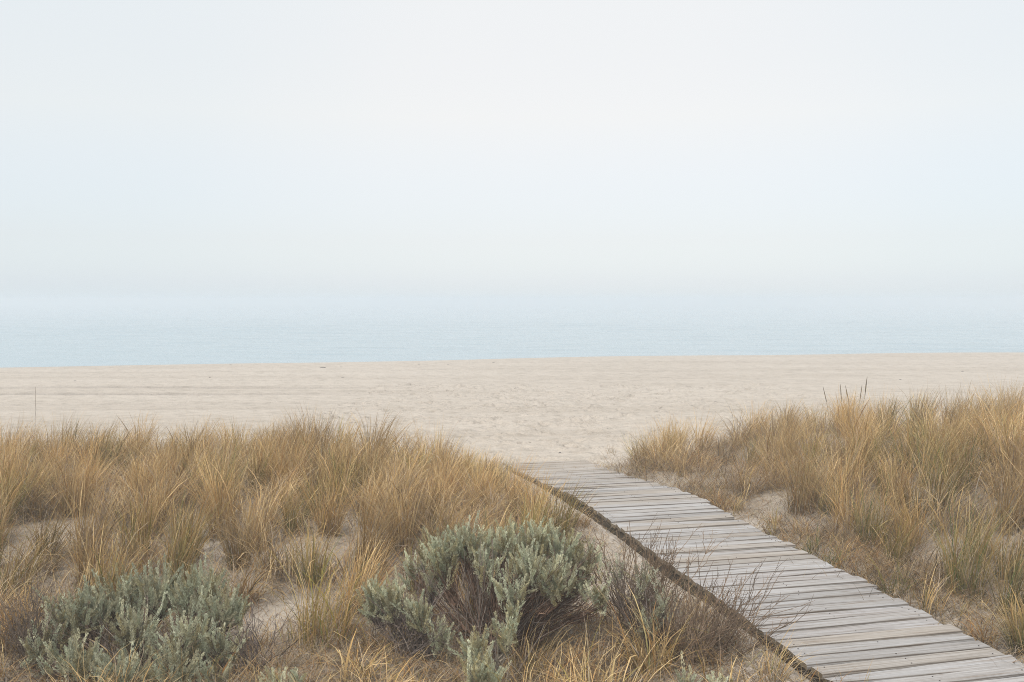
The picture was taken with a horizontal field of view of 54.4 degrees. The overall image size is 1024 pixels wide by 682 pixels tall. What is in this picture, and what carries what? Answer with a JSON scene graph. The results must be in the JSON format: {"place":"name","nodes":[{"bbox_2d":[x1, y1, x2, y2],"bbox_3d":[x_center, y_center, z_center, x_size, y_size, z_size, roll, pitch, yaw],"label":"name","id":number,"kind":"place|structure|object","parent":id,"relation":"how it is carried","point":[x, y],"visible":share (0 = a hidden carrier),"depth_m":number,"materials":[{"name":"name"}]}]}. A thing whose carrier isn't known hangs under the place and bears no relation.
{"place":"outdoors","nodes":[
{"label":"outdoors","id":0,"kind":"place"},
{"bbox_2d":[0,352,1023,681],"bbox_3d":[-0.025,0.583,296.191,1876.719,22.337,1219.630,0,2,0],"label":"sand","id":1,"kind":"structure","parent":0,"point":[568,408],"depth_m":29.13,"materials":[{"name":"beige sand"}]},
{"bbox_2d":[0,444,71,521],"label":"grass tussock","id":2,"kind":"object","parent":1,"relation":"on","point":[22,494],"depth_m":8.98,"materials":[{"name":"brown plant"}]},
{"bbox_2d":[0,528,73,594],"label":"grass tussock","id":3,"kind":"object","parent":1,"relation":"on","point":[32,564],"depth_m":7.42,"materials":[{"name":"brown plant"}]},
{"bbox_2d":[0,561,83,673],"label":"bare shrub","id":4,"kind":"object","parent":1,"relation":"on","point":[21,632],"visible":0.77,"depth_m":6.04,"materials":[{"name":"brown plant"}]},
{"bbox_2d":[12,497,89,561],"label":"grass tussock","id":5,"kind":"object","parent":1,"relation":"on","point":[48,537],"depth_m":7.96,"materials":[{"name":"brown plant"}]},
{"bbox_2d":[20,436,132,526],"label":"grass tussock","id":6,"kind":"object","parent":1,"relation":"on","point":[74,493],"depth_m":9.02,"materials":[{"name":"beige plant"}]},
{"bbox_2d":[27,637,164,681],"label":"grass tussock","id":7,"kind":"object","parent":1,"relation":"on","point":[102,672],"depth_m":5.33,"materials":[{"name":"beige plant"}]},
{"bbox_2d":[61,414,153,476],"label":"grass tussock","id":8,"kind":"object","parent":1,"relation":"on","point":[104,453],"depth_m":10.89,"materials":[{"name":"brown plant"}]},
{"bbox_2d":[19,551,252,681],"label":"sage shrub","id":9,"kind":"object","parent":1,"relation":"on","point":[195,608],"visible":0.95,"depth_m":5.97,"materials":[{"name":"green plant"}]},
{"bbox_2d":[83,431,238,522],"bbox_3d":[-3.163,1.209,9.068,1.308,0.738,1.397,0,2,0],"label":"grass tussock","id":10,"kind":"object","parent":1,"relation":"on","point":[177,488],"depth_m":9.09,"materials":[{"name":"brown plant"}]},
{"bbox_2d":[145,492,244,570],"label":"grass tussock","id":11,"kind":"object","parent":1,"relation":"on","point":[191,529],"depth_m":7.77,"materials":[{"name":"brown plant"}]},
{"bbox_2d":[169,460,270,552],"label":"grass tussock","id":12,"kind":"object","parent":1,"relation":"on","point":[217,505],"depth_m":8.30,"materials":[{"name":"brown plant"}]},
{"bbox_2d":[200,595,299,678],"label":"bare shrub","id":13,"kind":"object","parent":1,"relation":"on","point":[244,655],"visible":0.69,"depth_m":5.87,"materials":[{"name":"brown plant"}]},
{"bbox_2d":[202,500,348,593],"bbox_3d":[-1.789,1.469,7.597,1.259,0.676,1.292,-2,3,-36],"label":"grass tussock","id":14,"kind":"object","parent":1,"relation":"on","point":[274,572],"depth_m":7.54,"materials":[{"name":"brown plant"}]},
{"bbox_2d":[258,654,307,681],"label":"sage shrub","id":15,"kind":"object","parent":1,"relation":"on","point":[282,676],"visible":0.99,"depth_m":5.28,"materials":[{"name":"green plant"}]},
{"bbox_2d":[255,594,335,649],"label":"grass tussock","id":16,"kind":"object","parent":1,"relation":"on","point":[289,633],"depth_m":6.31,"materials":[{"name":"beige plant"}]},
{"bbox_2d":[0,403,640,668],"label":"dune grass","id":17,"kind":"structure","parent":1,"relation":"on","point":[295,462],"depth_m":8.84,"materials":[{"name":"brown plant"}]},
{"bbox_2d":[253,535,393,652],"bbox_3d":[-1.203,1.599,6.280,0.946,0.686,0.934,1,3,31],"label":"grass tussock","id":18,"kind":"object","parent":1,"relation":"on","point":[314,615],"depth_m":6.31,"materials":[{"name":"beige plant"}]},
{"bbox_2d":[296,404,351,451],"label":"grass tussock","id":19,"kind":"object","parent":1,"relation":"on","point":[320,425],"depth_m":12.59,"materials":[{"name":"brown plant"}]},
{"bbox_2d":[297,520,412,595],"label":"grass tussock","id":20,"kind":"object","parent":1,"relation":"on","point":[345,559],"depth_m":7.54,"materials":[{"name":"brown plant"}]},
{"bbox_2d":[330,640,427,681],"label":"grass tussock","id":21,"kind":"object","parent":1,"relation":"on","point":[386,671],"depth_m":5.36,"materials":[{"name":"beige plant"}]},
{"bbox_2d":[338,458,470,543],"bbox_3d":[-0.957,1.276,8.551,1.435,0.718,1.440,0,2,0],"label":"grass tussock","id":22,"kind":"object","parent":1,"relation":"on","point":[386,501],"depth_m":8.55,"materials":[{"name":"brown plant"}]},
{"bbox_2d":[353,563,459,662],"bbox_3d":[-0.660,1.718,6.218,0.721,0.603,0.606,0,2,0],"label":"sage shrub","id":23,"kind":"object","parent":1,"relation":"on","point":[389,601],"visible":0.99,"depth_m":6.19,"materials":[{"name":"green plant"}]},
{"bbox_2d":[0,555,855,681],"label":"dune grass","id":24,"kind":"structure","parent":1,"relation":"on","point":[344,675],"depth_m":5.97,"materials":[{"name":"beige plant"}]},
{"bbox_2d":[445,451,520,516],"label":"grass tussock","id":25,"kind":"object","parent":1,"relation":"on","point":[483,493],"depth_m":9.81,"materials":[{"name":"brown plant"}]},
{"bbox_2d":[393,510,616,664],"bbox_3d":[-0.078,1.575,6.378,1.453,0.935,0.816,1,3,24],"label":"sage shrub","id":26,"kind":"object","parent":1,"relation":"on","point":[543,572],"visible":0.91,"depth_m":6.32,"materials":[{"name":"green plant"}]},
{"bbox_2d":[448,588,567,681],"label":"sage shrub","id":27,"kind":"object","parent":1,"relation":"on","point":[480,670],"visible":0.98,"depth_m":5.58,"materials":[{"name":"green plant"}]},
{"bbox_2d":[0,424,1023,681],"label":"dead grass litter","id":28,"kind":"object","parent":1,"relation":"on","point":[656,480],"visible":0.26,"depth_m":6.63,"materials":[{"name":"brown plant"}]},
{"bbox_2d":[486,446,555,510],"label":"grass tussock","id":29,"kind":"object","parent":1,"relation":"on","point":[508,488],"depth_m":10.24,"materials":[{"name":"beige plant"}]},
{"bbox_2d":[459,640,625,681],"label":"grass tussock","id":30,"kind":"object","parent":1,"relation":"on","point":[554,673],"depth_m":5.34,"materials":[{"name":"beige plant"}]},
{"bbox_2d":[559,507,601,529],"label":"grass tussock","id":31,"kind":"object","parent":1,"relation":"on","point":[586,520],"depth_m":9.06,"materials":[{"name":"beige plant"}]},
{"bbox_2d":[515,613,684,681],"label":"grass tussock","id":32,"kind":"object","parent":1,"relation":"on","point":[604,680],"depth_m":5.35,"materials":[{"name":"beige plant"}]},
{"bbox_2d":[606,431,655,458],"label":"grass tussock","id":33,"kind":"object","parent":1,"relation":"on","point":[633,445],"depth_m":15.61,"materials":[{"name":"brown plant"}]},
{"bbox_2d":[581,584,711,681],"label":"grass tussock","id":34,"kind":"object","parent":1,"relation":"on","point":[645,652],"depth_m":5.81,"materials":[{"name":"beige plant"}]},
{"bbox_2d":[597,552,701,676],"bbox_3d":[0.747,1.629,6.038,0.661,0.699,0.518,2,3,35],"label":"sage shrub","id":35,"kind":"object","parent":1,"relation":"on","point":[645,580],"visible":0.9,"depth_m":6.10,"materials":[{"name":"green plant"}]},
{"bbox_2d":[570,512,729,657],"bbox_3d":[0.873,1.530,6.409,1.096,0.861,0.688,0,2,0],"label":"bare shrub","id":36,"kind":"object","parent":1,"relation":"on","point":[662,579],"visible":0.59,"depth_m":6.34,"materials":[{"name":"brown plant"}]},
{"bbox_2d":[651,430,724,474],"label":"grass tussock","id":37,"kind":"object","parent":1,"relation":"on","point":[682,459],"depth_m":12.37,"materials":[{"name":"brown plant"}]},
{"bbox_2d":[675,651,733,681],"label":"sage shrub","id":38,"kind":"object","parent":1,"relation":"on","point":[690,678],"visible":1,"depth_m":5.21,"materials":[{"name":"green plant"}]},
{"bbox_2d":[647,546,814,680],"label":"bare shrub","id":39,"kind":"object","parent":1,"relation":"on","point":[725,629],"visible":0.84,"depth_m":5.93,"materials":[{"name":"brown plant"}]},
{"bbox_2d":[720,489,752,510],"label":"grass tussock","id":40,"kind":"object","parent":1,"relation":"on","point":[739,501],"depth_m":10.12,"materials":[{"name":"beige plant"}]},
{"bbox_2d":[686,441,796,500],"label":"grass tussock","id":41,"kind":"object","parent":1,"relation":"on","point":[743,482],"depth_m":10.70,"materials":[{"name":"brown plant"}]},
{"bbox_2d":[503,460,1023,681],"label":"boardwalk","id":42,"kind":"structure","parent":1,"relation":"on","point":[846,628],"depth_m":7.11,"materials":[{"name":"grey wood"}]},
{"bbox_2d":[733,404,815,476],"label":"grass tussock","id":43,"kind":"object","parent":1,"relation":"on","point":[772,440],"depth_m":11.69,"materials":[{"name":"brown plant"}]},
{"bbox_2d":[737,622,814,681],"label":"grass tussock","id":44,"kind":"object","parent":1,"relation":"on","point":[780,657],"depth_m":5.65,"materials":[{"name":"beige plant"}]},
{"bbox_2d":[756,502,800,534],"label":"grass tussock","id":45,"kind":"object","parent":1,"relation":"on","point":[773,525],"depth_m":9.06,"materials":[{"name":"beige plant"}]},
{"bbox_2d":[754,431,860,521],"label":"grass tussock","id":46,"kind":"object","parent":1,"relation":"on","point":[802,491],"depth_m":9.67,"materials":[{"name":"brown plant"}]},
{"bbox_2d":[796,525,830,553],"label":"grass tussock","id":47,"kind":"object","parent":1,"relation":"on","point":[810,547],"depth_m":8.43,"materials":[{"name":"brown plant"}]},
{"bbox_2d":[818,545,846,568],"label":"grass tussock","id":48,"kind":"object","parent":1,"relation":"on","point":[828,557],"depth_m":8.02,"materials":[{"name":"brown plant"}]},
{"bbox_2d":[809,392,918,472],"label":"grass tussock","id":49,"kind":"object","parent":1,"relation":"on","point":[857,429],"depth_m":10.69,"materials":[{"name":"brown plant"}]},
{"bbox_2d":[821,470,935,547],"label":"grass tussock","id":50,"kind":"object","parent":1,"relation":"on","point":[866,528],"depth_m":8.55,"materials":[{"name":"brown plant"}]},
{"bbox_2d":[863,552,922,597],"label":"grass tussock","id":51,"kind":"object","parent":1,"relation":"on","point":[896,581],"depth_m":7.29,"materials":[{"name":"brown plant"}]},
{"bbox_2d":[910,561,964,619],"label":"grass tussock","id":52,"kind":"object","parent":1,"relation":"on","point":[930,601],"depth_m":6.88,"materials":[{"name":"beige plant"}]},
{"bbox_2d":[904,388,999,472],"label":"grass tussock","id":53,"kind":"object","parent":1,"relation":"on","point":[946,424],"depth_m":10.33,"materials":[{"name":"brown plant"}]},
{"bbox_2d":[895,481,1023,610],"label":"grass tussock","id":54,"kind":"object","parent":1,"relation":"on","point":[954,564],"depth_m":7.13,"materials":[{"name":"brown plant"}]},
{"bbox_2d":[956,610,1008,647],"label":"grass tussock","id":55,"kind":"object","parent":1,"relation":"on","point":[982,633],"depth_m":6.34,"materials":[{"name":"beige plant"}]},
{"bbox_2d":[945,374,1023,473],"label":"grass tussock","id":56,"kind":"object","parent":1,"relation":"on","point":[994,438],"depth_m":9.78,"materials":[{"name":"brown plant"}]},
{"bbox_2d":[949,520,1023,623],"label":"grass tussock","id":57,"kind":"object","parent":1,"relation":"on","point":[1018,583],"depth_m":6.69,"materials":[{"name":"brown plant"}]},
{"bbox_2d":[974,584,1023,658],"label":"grass tussock","id":58,"kind":"object","parent":1,"relation":"on","point":[1013,636],"depth_m":6.14,"materials":[{"name":"beige plant"}]},
{"bbox_2d":[0,304,1023,367],"bbox_3d":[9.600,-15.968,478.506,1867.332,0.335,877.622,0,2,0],"label":"sea","id":59,"kind":"structure","parent":0,"point":[47,335],"depth_m":112.92,"materials":[{"name":"blue liquid"}]},
{"bbox_2d":[0,0,1023,303],"label":"sky","id":60,"kind":"structure","parent":0,"point":[152,151],"materials":[{"name":"white"}]},
{"bbox_2d":[562,373,1023,670],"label":"dune grass","id":61,"kind":"structure","parent":0,"point":[942,474],"depth_m":9.74,"materials":[{"name":"beige plant"}]}
]}

